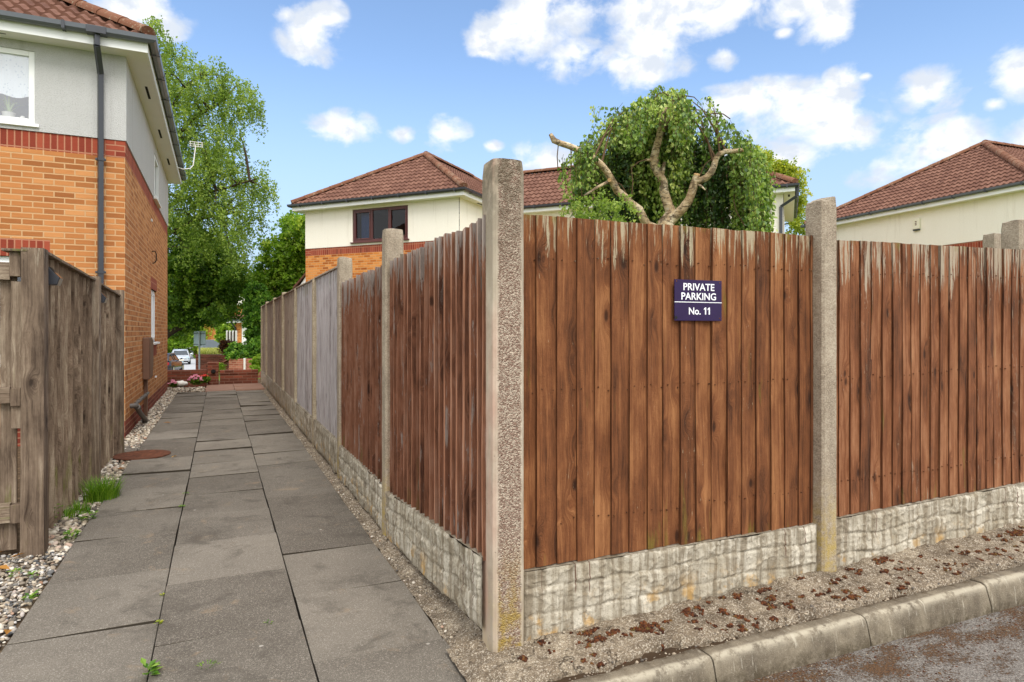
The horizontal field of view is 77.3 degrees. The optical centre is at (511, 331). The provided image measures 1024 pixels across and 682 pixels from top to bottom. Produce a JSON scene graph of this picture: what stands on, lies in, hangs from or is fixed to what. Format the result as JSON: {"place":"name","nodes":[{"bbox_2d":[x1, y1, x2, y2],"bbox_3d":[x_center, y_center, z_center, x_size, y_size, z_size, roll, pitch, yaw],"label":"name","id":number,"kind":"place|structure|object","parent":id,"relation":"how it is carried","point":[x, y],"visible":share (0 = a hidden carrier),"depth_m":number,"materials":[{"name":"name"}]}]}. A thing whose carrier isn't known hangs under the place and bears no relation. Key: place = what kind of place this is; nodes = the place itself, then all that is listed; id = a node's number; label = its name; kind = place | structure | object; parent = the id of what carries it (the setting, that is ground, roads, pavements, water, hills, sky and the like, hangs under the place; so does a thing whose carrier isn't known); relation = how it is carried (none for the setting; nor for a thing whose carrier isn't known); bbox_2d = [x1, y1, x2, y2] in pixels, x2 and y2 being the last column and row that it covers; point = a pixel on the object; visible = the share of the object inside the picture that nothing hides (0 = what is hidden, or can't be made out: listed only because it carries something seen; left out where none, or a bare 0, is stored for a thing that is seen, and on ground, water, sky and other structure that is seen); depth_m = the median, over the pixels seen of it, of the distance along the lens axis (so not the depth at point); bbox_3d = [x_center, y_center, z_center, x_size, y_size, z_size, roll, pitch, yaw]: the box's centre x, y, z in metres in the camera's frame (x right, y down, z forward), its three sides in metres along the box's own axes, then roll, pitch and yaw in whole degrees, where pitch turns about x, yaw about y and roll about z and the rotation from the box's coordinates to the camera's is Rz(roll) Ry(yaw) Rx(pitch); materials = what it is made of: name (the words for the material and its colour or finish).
{"place":"outdoors","nodes":[
{"label":"outdoors","id":0,"kind":"place"},
{"bbox_2d":[45,386,205,554],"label":"gravel","id":1,"kind":"structure","parent":0,"point":[140,432],"depth_m":6.61,"materials":[{"name":"gravel"}]},
{"bbox_2d":[61,507,77,519],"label":"grass tuft","id":2,"kind":"object","parent":1,"relation":"on","point":[66,512],"visible":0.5,"depth_m":4.92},
{"bbox_2d":[62,528,80,538],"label":"weed","id":3,"kind":"object","parent":1,"relation":"on","point":[76,532],"visible":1,"depth_m":4.39,"materials":[{"name":"green plant"}]},
{"bbox_2d":[63,498,93,515],"bbox_3d":[-3.427,1.386,5.044,0.224,0.107,0.251,0,0,16],"label":"grass tuft","id":4,"kind":"object","parent":1,"relation":"on","point":[83,508],"visible":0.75,"depth_m":5.07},
{"bbox_2d":[78,508,99,519],"bbox_3d":[-3.208,1.381,4.840,0.142,0.073,0.156,0,0,0],"label":"weed","id":5,"kind":"object","parent":1,"relation":"on","point":[90,512],"visible":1,"depth_m":4.84,"materials":[{"name":"green plant"}]},
{"bbox_2d":[78,471,128,503],"bbox_3d":[-3.481,1.333,5.419,0.492,0.214,0.526,0,0,0],"label":"grass tuft","id":6,"kind":"object","parent":1,"relation":"on","point":[101,492],"visible":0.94,"depth_m":5.38,"materials":[{"name":"plant"}]},
{"bbox_2d":[174,347,195,369],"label":"street","id":7,"kind":"structure","parent":0,"point":[191,366],"depth_m":62.39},
{"bbox_2d":[167,353,183,369],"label":"parked car","id":8,"kind":"object","parent":7,"relation":"on","point":[174,362],"visible":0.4,"depth_m":46.48,"materials":[{"name":"grey metal"}]},
{"bbox_2d":[172,349,191,363],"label":"parked car","id":9,"kind":"object","parent":7,"relation":"on","point":[184,354],"visible":0.62,"depth_m":63.14,"materials":[{"name":"silver metal"}]},
{"bbox_2d":[197,347,220,353],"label":"meadow grass","id":10,"kind":"structure","parent":0,"point":[209,350],"depth_m":30.46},
{"bbox_2d":[0,390,466,681],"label":"path","id":11,"kind":"structure","parent":0,"point":[292,552],"depth_m":3.62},
{"bbox_2d":[113,450,170,459],"bbox_3d":[-4.231,1.410,7.324,0.580,0.012,0.580,0,0,-25],"label":"manhole cover","id":12,"kind":"object","parent":11,"relation":"on","point":[141,454],"visible":0.94,"depth_m":7.31,"materials":[{"name":"metal"}]},
{"bbox_2d":[140,658,163,674],"bbox_3d":[-1.499,1.395,2.660,0.088,0.048,0.106,0,0,-22],"label":"weed","id":13,"kind":"object","parent":11,"relation":"on","point":[152,664],"visible":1,"depth_m":2.67,"materials":[{"name":"green plant"}]},
{"bbox_2d":[205,383,264,392],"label":"pavement","id":14,"kind":"structure","parent":0,"point":[241,387],"depth_m":16.01,"materials":[{"name":"brick"}]},
{"bbox_2d":[0,379,481,652],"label":"soil","id":15,"kind":"structure","parent":0,"point":[11,552],"depth_m":4.00,"materials":[{"name":"soil"}]},
{"bbox_2d":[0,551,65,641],"bbox_3d":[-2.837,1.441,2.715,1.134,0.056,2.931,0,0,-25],"label":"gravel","id":16,"kind":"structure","parent":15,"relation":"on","point":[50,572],"depth_m":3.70,"materials":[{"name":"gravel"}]},
{"bbox_2d":[0,547,69,647],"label":"gravel","id":17,"kind":"structure","parent":15,"relation":"on","point":[20,580],"depth_m":3.62,"materials":[{"name":"gravel"}]},
{"bbox_2d":[21,589,39,599],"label":"weed","id":18,"kind":"object","parent":17,"relation":"on","point":[32,595],"visible":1,"depth_m":3.40,"materials":[{"name":"green plant"}]},
{"bbox_2d":[177,380,187,386],"bbox_3d":[-8.628,1.360,16.694,0.318,0.172,0.234,0,0,0],"label":"rock","id":19,"kind":"object","parent":15,"relation":"on","point":[181,383],"visible":0.98,"depth_m":16.63,"materials":[{"name":"white stone"}]},
{"bbox_2d":[187,374,203,384],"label":"flower clump","id":20,"kind":"object","parent":15,"relation":"on","point":[197,379],"visible":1,"depth_m":16.54,"materials":[{"name":"pink plant"}]},
{"bbox_2d":[199,374,210,382],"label":"flower clump","id":21,"kind":"object","parent":15,"relation":"on","point":[206,377],"visible":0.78,"depth_m":16.76,"materials":[{"name":"red plant"}]},
{"bbox_2d":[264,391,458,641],"bbox_3d":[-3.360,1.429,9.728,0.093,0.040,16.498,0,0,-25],"label":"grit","id":22,"kind":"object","parent":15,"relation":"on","point":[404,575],"visible":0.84,"depth_m":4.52,"materials":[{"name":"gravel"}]},
{"bbox_2d":[260,383,526,681],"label":"verge","id":23,"kind":"structure","parent":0,"point":[449,612],"depth_m":3.70,"materials":[{"name":"gravel"}]},
{"bbox_2d":[261,371,264,385],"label":"gravel board","id":24,"kind":"object","parent":23,"relation":"on","point":[262,377],"visible":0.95,"depth_m":16.71,"materials":[{"name":"stone"}]},
{"bbox_2d":[262,304,264,372],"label":"fence panel","id":25,"kind":"object","parent":24,"relation":"on","point":[263,338],"visible":0.61,"depth_m":17.05,"materials":[{"name":"grey wood"}]},
{"bbox_2d":[265,375,272,395],"bbox_3d":[-5.564,1.230,14.720,0.069,0.320,2.340,0,0,-25],"label":"gravel board","id":26,"kind":"object","parent":23,"relation":"on","point":[269,383],"visible":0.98,"depth_m":14.56,"materials":[{"name":"stone"}]},
{"bbox_2d":[266,300,272,379],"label":"fence panel","id":27,"kind":"object","parent":26,"relation":"on","point":[270,339],"visible":0.79,"depth_m":14.77,"materials":[{"name":"grey wood"}]},
{"bbox_2d":[273,382,280,405],"bbox_3d":[-4.629,1.230,12.673,0.071,0.320,2.040,0,0,-25],"label":"gravel board","id":28,"kind":"object","parent":23,"relation":"on","point":[277,392],"visible":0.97,"depth_m":12.59,"materials":[{"name":"stone"}]},
{"bbox_2d":[274,295,281,386],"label":"fence panel","id":29,"kind":"object","parent":28,"relation":"on","point":[278,340],"visible":0.73,"depth_m":12.76,"materials":[{"name":"grey wood"}]},
{"bbox_2d":[282,390,293,420],"bbox_3d":[-3.744,1.230,10.741,0.069,0.320,2.090,0,0,-25],"label":"gravel board","id":30,"kind":"object","parent":23,"relation":"on","point":[288,403],"visible":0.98,"depth_m":10.57,"materials":[{"name":"stone"}]},
{"bbox_2d":[283,289,293,398],"bbox_3d":[-3.720,0.204,10.752,0.068,1.758,2.091,0,0,-25],"label":"fence panel","id":31,"kind":"object","parent":30,"relation":"on","point":[289,342],"visible":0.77,"depth_m":10.82,"materials":[{"name":"grey wood"}]},
{"bbox_2d":[294,402,311,442],"bbox_3d":[-2.860,1.230,8.809,0.070,0.320,2.040,0,0,-25],"label":"gravel board","id":32,"kind":"object","parent":23,"relation":"on","point":[303,419],"visible":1,"depth_m":8.68,"materials":[{"name":"stone"}]},
{"bbox_2d":[295,279,311,414],"bbox_3d":[-2.837,0.205,8.819,0.070,1.755,2.041,0,0,-25],"label":"fence panel","id":33,"kind":"object","parent":32,"relation":"on","point":[304,345],"visible":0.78,"depth_m":8.88,"materials":[{"name":"grey wood"}]},
{"bbox_2d":[313,419,336,472],"bbox_3d":[-2.038,1.230,7.013,0.070,0.320,1.790,0,0,-25],"label":"gravel board","id":34,"kind":"object","parent":23,"relation":"on","point":[325,442],"visible":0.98,"depth_m":6.90,"materials":[{"name":"stone"}]},
{"bbox_2d":[314,266,336,437],"bbox_3d":[-2.015,0.212,7.023,0.070,1.743,1.791,0,0,-25],"label":"fence panel","id":35,"kind":"object","parent":34,"relation":"on","point":[326,356],"visible":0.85,"depth_m":6.98,"materials":[{"name":"grey wood"}]},
{"bbox_2d":[337,257,351,477],"bbox_3d":[-1.618,0.409,6.191,0.131,2.262,0.116,0,0,-25],"label":"concrete post","id":36,"kind":"object","parent":23,"relation":"on","point":[344,268],"visible":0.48,"depth_m":6.13,"materials":[{"name":"concrete"}]},
{"bbox_2d":[338,444,381,528],"bbox_3d":[-1.263,1.240,5.316,0.073,0.320,1.820,0,0,-25],"label":"gravel board","id":37,"kind":"object","parent":23,"relation":"on","point":[360,482],"visible":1,"depth_m":5.13,"materials":[{"name":"stone"}]},
{"bbox_2d":[341,265,381,482],"bbox_3d":[-1.241,0.309,5.327,0.073,1.580,1.821,0,0,-25],"label":"fence panel","id":38,"kind":"object","parent":37,"relation":"on","point":[361,382],"visible":0.86,"depth_m":5.17,"materials":[{"name":"brown wood"}]},
{"bbox_2d":[382,228,403,535],"bbox_3d":[-0.835,0.409,4.481,0.131,2.262,0.116,0,0,-25],"label":"concrete post","id":39,"kind":"object","parent":23,"relation":"on","point":[392,243],"visible":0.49,"depth_m":4.41,"materials":[{"name":"concrete"}]},
{"bbox_2d":[385,491,482,628],"bbox_3d":[-0.489,1.205,3.625,0.072,0.430,1.780,0,0,-25],"label":"gravel board","id":40,"kind":"object","parent":23,"relation":"on","point":[439,558],"visible":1,"depth_m":3.33,"materials":[{"name":"stone"}]},
{"bbox_2d":[390,215,485,560],"bbox_3d":[-0.467,0.302,3.635,0.074,1.632,1.781,0,0,-25],"label":"fence panel","id":41,"kind":"object","parent":40,"relation":"on","point":[438,380],"visible":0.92,"depth_m":3.37,"materials":[{"name":"brown wood"}]},
{"bbox_2d":[482,158,523,652],"bbox_3d":[-0.041,0.392,2.827,0.146,2.297,0.152,0,0,-23],"label":"concrete post","id":42,"kind":"object","parent":23,"relation":"on","point":[503,562],"visible":0.89,"depth_m":2.76,"materials":[{"name":"concrete"}]},
{"bbox_2d":[85,0,1023,274],"label":"sky","id":43,"kind":"structure","parent":0,"point":[866,95],"materials":[{"name":"blue"}]},
{"bbox_2d":[446,520,1023,681],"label":"verge","id":44,"kind":"structure","parent":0,"point":[475,660],"depth_m":3.08,"materials":[{"name":"gravel"}]},
{"bbox_2d":[523,523,816,640],"bbox_3d":[0.854,1.228,3.192,1.808,0.330,0.072,0,0,-23],"label":"gravel board","id":45,"kind":"object","parent":44,"relation":"on","point":[568,595],"visible":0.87,"depth_m":3.10,"materials":[{"name":"stone"}]},
{"bbox_2d":[523,214,812,568],"bbox_3d":[0.844,0.266,3.217,1.829,1.598,0.062,0,0,-23],"label":"fence panel","id":46,"kind":"object","parent":45,"relation":"on","point":[650,422],"visible":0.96,"depth_m":3.14,"materials":[{"name":"brown wood"}]},
{"bbox_2d":[674,279,721,320],"bbox_3d":[0.938,-0.156,3.220,0.295,0.205,0.007,0,0,-23],"label":"parking sign","id":47,"kind":"object","parent":46,"relation":"attached to","point":[697,300],"visible":1,"depth_m":3.22,"materials":[{"name":"blue paint"}]},
{"bbox_2d":[518,525,1023,668],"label":"dead leaves","id":48,"kind":"object","parent":44,"relation":"on","point":[644,626],"visible":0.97,"depth_m":3.15,"materials":[{"name":"plant"}]},
{"bbox_2d":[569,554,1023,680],"bbox_3d":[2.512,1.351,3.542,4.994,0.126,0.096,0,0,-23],"label":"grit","id":49,"kind":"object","parent":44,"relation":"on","point":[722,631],"visible":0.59,"depth_m":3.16,"materials":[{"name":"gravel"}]},
{"bbox_2d":[805,196,836,571],"bbox_3d":[1.724,0.363,3.573,0.113,2.215,0.131,0,0,-23],"label":"concrete post","id":50,"kind":"object","parent":44,"relation":"on","point":[821,222],"visible":0.74,"depth_m":3.51,"materials":[{"name":"concrete"}]},
{"bbox_2d":[836,482,1023,566],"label":"gravel board","id":51,"kind":"object","parent":44,"relation":"on","point":[884,531],"visible":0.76,"depth_m":3.87,"materials":[{"name":"stone"}]},
{"bbox_2d":[836,240,1023,516],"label":"fence panel","id":52,"kind":"object","parent":51,"relation":"on","point":[930,374],"visible":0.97,"depth_m":3.93,"materials":[{"name":"brown wood"}]},
{"bbox_2d":[1001,220,1023,249],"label":"concrete post","id":53,"kind":"object","parent":44,"relation":"on","point":[1012,234],"visible":0.12,"depth_m":4.45,"materials":[{"name":"concrete"}]},
{"bbox_2d":[747,604,1023,681],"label":"road","id":54,"kind":"structure","parent":0,"point":[1006,664],"depth_m":2.91,"materials":[{"name":"asphalt"}]},
{"bbox_2d":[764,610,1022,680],"bbox_3d":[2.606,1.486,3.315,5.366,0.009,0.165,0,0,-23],"label":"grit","id":55,"kind":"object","parent":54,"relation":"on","point":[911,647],"visible":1,"depth_m":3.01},
{"bbox_2d":[788,612,1023,681],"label":"moss","id":56,"kind":"object","parent":54,"relation":"on","point":[924,652],"visible":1,"depth_m":2.94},
{"bbox_3d":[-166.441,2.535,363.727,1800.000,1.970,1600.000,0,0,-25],"label":"ground","id":57,"kind":"structure","parent":0,"visible":0},
{"bbox_2d":[20,247,48,558],"bbox_3d":[-3.088,0.517,4.140,0.129,2.105,0.128,0,0,-25],"label":"timber post","id":58,"kind":"object","parent":57,"relation":"on","point":[34,529],"visible":0.92,"depth_m":4.09,"materials":[{"name":"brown wood"}]},
{"bbox_2d":[0,248,27,550],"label":"fence panel","id":59,"kind":"object","parent":58,"relation":"attached to","point":[10,349],"visible":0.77,"depth_m":4.09,"materials":[{"name":"brown wood"}]},
{"bbox_2d":[48,252,95,527],"bbox_3d":[-3.509,0.428,5.037,0.120,1.938,1.900,0,0,-25],"label":"fence panel","id":60,"kind":"object","parent":58,"relation":"attached to","point":[70,394],"visible":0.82,"depth_m":5.08,"materials":[{"name":"brown wood"}]},
{"bbox_2d":[48,267,62,285],"bbox_3d":[-3.107,-0.375,4.341,0.088,0.124,0.100,0,0,-25],"label":"solar light","id":61,"kind":"object","parent":60,"relation":"attached to","point":[55,278],"visible":0.69,"depth_m":4.30,"materials":[{"name":"black plastic"}]},
{"bbox_2d":[0,0,186,445],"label":"brick house","id":62,"kind":"structure","parent":57,"relation":"on","point":[91,159],"depth_m":8.40,"materials":[{"name":"orange brick"}]},
{"bbox_2d":[0,256,20,281],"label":"window","id":63,"kind":"structure","parent":62,"relation":"in","point":[2,258],"depth_m":8.07,"materials":[{"name":"white glass"}]},
{"bbox_2d":[0,95,23,116],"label":"potted plant","id":64,"kind":"object","parent":62,"relation":"on","point":[9,106],"visible":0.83,"depth_m":8.17,"materials":[{"name":"white ceramic"}]},
{"bbox_2d":[0,47,81,136],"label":"window","id":65,"kind":"structure","parent":62,"relation":"in","point":[17,67],"depth_m":8.13,"materials":[{"name":"white plastic"}]},
{"bbox_2d":[88,137,161,207],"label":"window","id":66,"kind":"structure","parent":62,"relation":"in","point":[155,198],"depth_m":12.87,"materials":[{"name":"white plastic"}]},
{"bbox_2d":[151,290,159,344],"bbox_3d":[-6.930,-0.278,12.351,0.155,1.045,1.200,0,0,-25],"label":"window","id":67,"kind":"structure","parent":62,"relation":"in","point":[152,292],"depth_m":12.38,"materials":[{"name":"white plastic"}]},
{"bbox_2d":[177,141,201,169],"bbox_3d":[-7.304,-3.989,14.516,0.532,0.661,0.037,0,0,-25],"label":"television aerial","id":68,"kind":"object","parent":62,"relation":"attached to","point":[195,146],"visible":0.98,"depth_m":14.54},
{"bbox_2d":[91,276,100,485],"bbox_3d":[-3.890,0.530,5.941,0.117,2.080,0.111,0,0,-25],"label":"timber post","id":69,"kind":"object","parent":57,"relation":"on","point":[96,377],"visible":0.48,"depth_m":5.91,"materials":[{"name":"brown wood"}]},
{"bbox_2d":[114,290,124,454],"bbox_3d":[-4.572,0.545,7.431,0.115,2.050,0.112,0,0,-25],"label":"timber post","id":70,"kind":"object","parent":57,"relation":"on","point":[119,375],"visible":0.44,"depth_m":7.39,"materials":[{"name":"brown wood"}]},
{"bbox_2d":[101,283,120,469],"bbox_3d":[-4.258,0.456,6.673,0.120,1.884,1.580,0,0,-25],"label":"fence panel","id":71,"kind":"object","parent":70,"relation":"attached to","point":[108,402],"visible":0.58,"depth_m":6.84,"materials":[{"name":"brown wood"}]},
{"bbox_2d":[101,292,107,302],"bbox_3d":[-3.914,-0.335,6.105,0.088,0.124,0.100,0,0,-25],"label":"solar light","id":72,"kind":"object","parent":71,"relation":"attached to","point":[104,298],"visible":0.49,"depth_m":6.07,"materials":[{"name":"black plastic"}]},
{"bbox_2d":[167,369,206,387],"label":"brick wall","id":73,"kind":"structure","parent":57,"relation":"on","point":[179,375],"depth_m":16.89,"materials":[{"name":"brick"}]},
{"bbox_2d":[167,290,212,357],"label":"roadside bush","id":74,"kind":"object","parent":57,"relation":"on","point":[172,343],"visible":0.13,"depth_m":78.91,"materials":[{"name":"green plant"}]},
{"bbox_2d":[194,331,205,368],"bbox_3d":[-12.704,0.950,26.009,0.460,1.941,0.082,0,0,-6],"label":"road sign","id":75,"kind":"object","parent":57,"relation":"on","point":[199,338],"visible":0.91,"depth_m":26.03,"materials":[{"name":"metal"}]},
{"bbox_2d":[194,326,215,353],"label":"brick house","id":76,"kind":"structure","parent":57,"relation":"on","point":[212,335],"depth_m":81.77,"materials":[{"name":"orange brick"}]},
{"bbox_2d":[142,15,280,283],"bbox_3d":[-11.569,-4.711,22.868,6.634,12.522,4.864,0,0,0],"label":"silver birch","id":77,"kind":"object","parent":57,"relation":"on","point":[210,162],"visible":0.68,"depth_m":22.35,"materials":[{"name":"green plant"}]},
{"bbox_2d":[200,340,222,354],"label":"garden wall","id":78,"kind":"structure","parent":57,"relation":"on","point":[212,343],"depth_m":44.87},
{"bbox_2d":[167,214,256,343],"bbox_3d":[-12.365,-1.545,25.740,5.132,6.531,4.150,0,0,0],"label":"maple tree","id":79,"kind":"object","parent":57,"relation":"on","point":[202,296],"visible":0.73,"depth_m":24.75,"materials":[{"name":"green plant"}]},
{"bbox_2d":[195,354,228,372],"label":"brick wall","id":80,"kind":"structure","parent":57,"relation":"on","point":[206,358],"depth_m":28.34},
{"bbox_2d":[207,362,218,384],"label":"brick pillar","id":81,"kind":"structure","parent":57,"relation":"on","point":[213,370],"depth_m":16.99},
{"bbox_2d":[217,339,232,353],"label":"dry shrub","id":82,"kind":"object","parent":57,"relation":"on","point":[223,344],"visible":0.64,"depth_m":27.35,"materials":[{"name":"red plant"}]},
{"bbox_2d":[226,314,246,344],"bbox_3d":[-14.845,0.373,39.058,3.650,4.494,3.430,0,0,9],"label":"brick porch","id":83,"kind":"object","parent":57,"relation":"on","point":[238,328],"visible":0.03,"depth_m":37.95,"materials":[{"name":"orange brick"}]},
{"bbox_2d":[220,369,257,384],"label":"brick wall","id":84,"kind":"structure","parent":57,"relation":"on","point":[245,376],"depth_m":17.43,"materials":[{"name":"brick"}]},
{"bbox_2d":[229,358,260,377],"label":"brick wall","id":85,"kind":"structure","parent":57,"relation":"on","point":[235,364],"depth_m":22.33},
{"bbox_2d":[223,335,260,360],"bbox_3d":[-9.566,0.641,22.831,1.625,1.072,1.236,0,0,0],"label":"hedge","id":86,"kind":"object","parent":85,"relation":"on","point":[237,351],"visible":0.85,"depth_m":22.69,"materials":[{"name":"green plant"}]},
{"bbox_2d":[248,354,260,374],"bbox_3d":[-8.396,1.090,21.054,0.578,0.706,1.582,0,0,-19],"label":"garden shrub","id":87,"kind":"object","parent":57,"relation":"on","point":[255,361],"visible":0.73,"depth_m":21.36,"materials":[{"name":"green plant"}]},
{"bbox_2d":[240,281,273,344],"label":"ivy column","id":88,"kind":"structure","parent":57,"relation":"on","point":[256,295],"depth_m":24.11,"materials":[{"name":"green plant"}]},
{"bbox_2d":[261,306,261,370],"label":"concrete post","id":89,"kind":"object","parent":57,"relation":"on","point":[261,338],"visible":0.26,"depth_m":17.48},
{"bbox_2d":[265,302,267,388],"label":"concrete post","id":90,"kind":"object","parent":57,"relation":"on","point":[265,342],"visible":0.36,"depth_m":15.79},
{"bbox_2d":[237,210,305,322],"bbox_3d":[-9.749,-1.797,27.011,4.600,6.940,4.046,0,0,0],"label":"lime tree","id":91,"kind":"object","parent":57,"relation":"on","point":[285,266],"visible":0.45,"depth_m":26.42,"materials":[{"name":"green plant"}]},
{"bbox_2d":[273,298,274,382],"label":"concrete post","id":92,"kind":"object","parent":57,"relation":"on","point":[273,340],"visible":0.36,"depth_m":13.58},
{"bbox_2d":[281,292,286,407],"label":"concrete post","id":93,"kind":"object","parent":57,"relation":"on","point":[282,344],"visible":0.45,"depth_m":11.67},
{"bbox_2d":[294,288,297,423],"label":"concrete post","id":94,"kind":"object","parent":57,"relation":"on","point":[295,344],"visible":0.39,"depth_m":9.71,"materials":[{"name":"concrete"}]},
{"bbox_2d":[293,272,305,288],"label":"outbuilding","id":95,"kind":"structure","parent":57,"relation":"on","point":[302,280],"depth_m":24.08,"materials":[{"name":"paint"}]},
{"bbox_2d":[312,278,316,446],"bbox_3d":[-2.388,0.439,7.873,0.131,2.202,0.116,0,0,-25],"label":"concrete post","id":96,"kind":"object","parent":57,"relation":"on","point":[314,333],"visible":0.38,"depth_m":7.81,"materials":[{"name":"concrete"}]},
{"bbox_2d":[287,151,799,281],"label":"cream house","id":97,"kind":"structure","parent":57,"relation":"on","point":[420,199],"depth_m":19.71,"materials":[{"name":"paint"}]},
{"bbox_2d":[350,205,421,245],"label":"window","id":98,"kind":"structure","parent":97,"relation":"in","point":[369,224],"depth_m":19.73,"materials":[{"name":"brown glass"}]},
{"bbox_2d":[559,189,641,222],"bbox_3d":[0.944,-0.012,6.535,0.925,2.864,0.918,0,0,30],"label":"garden shrub","id":99,"kind":"object","parent":57,"relation":"on","point":[614,204],"visible":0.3,"depth_m":6.50,"materials":[{"name":"green plant"}]},
{"bbox_2d":[549,85,780,232],"bbox_3d":[1.990,-0.862,8.469,3.116,4.765,2.476,0,0,0],"label":"weeping birch","id":100,"kind":"object","parent":57,"relation":"on","point":[648,158],"visible":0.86,"depth_m":8.16,"materials":[{"name":"green plant"}]},
{"bbox_2d":[755,144,812,235],"bbox_3d":[12.220,-3.610,29.894,3.768,10.059,2.397,0,0,0],"label":"golden tree","id":101,"kind":"object","parent":57,"relation":"on","point":[784,167],"visible":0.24,"depth_m":29.50,"materials":[{"name":"green plant"}]},
{"bbox_2d":[570,565,1023,681],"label":"kerb","id":102,"kind":"structure","parent":57,"relation":"on","point":[757,655],"depth_m":2.96,"materials":[{"name":"concrete"}]},
{"bbox_2d":[800,140,1023,247],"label":"cream house","id":103,"kind":"structure","parent":57,"relation":"on","point":[971,196],"depth_m":19.78,"materials":[{"name":"roof tile"},{"name":"cream painted render"},{"name":"white plastic"}]},
{"bbox_2d":[913,218,919,230],"bbox_3d":[12.651,-3.342,20.016,0.075,0.375,0.220,0,0,-20],"label":"alarm box","id":104,"kind":"object","parent":103,"relation":"attached to","point":[916,224],"visible":1,"depth_m":19.98,"materials":[{"name":"white plastic"}]},
{"bbox_2d":[983,233,1000,248],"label":"concrete post","id":105,"kind":"object","parent":57,"relation":"on","point":[992,240],"visible":0.09,"depth_m":6.00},
{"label":"grass bank","id":106,"kind":"structure","parent":0,"visible":0},
{"bbox_2d":[213,317,234,346],"bbox_3d":[-18.016,-0.096,40.589,1.678,2.508,2.463,0,0,-22],"label":"garden shrub","id":107,"kind":"object","parent":106,"relation":"on","point":[220,335],"visible":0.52,"depth_m":39.67,"materials":[{"name":"green plant"}]},
{"bbox_2d":[226,330,236,342],"bbox_3d":[-14.233,0.449,32.493,0.080,1.003,1.419,0,0,-42],"label":"trellis fence","id":108,"kind":"object","parent":106,"relation":"on","point":[231,335],"visible":0.51,"depth_m":32.54,"materials":[{"name":"white wood"}]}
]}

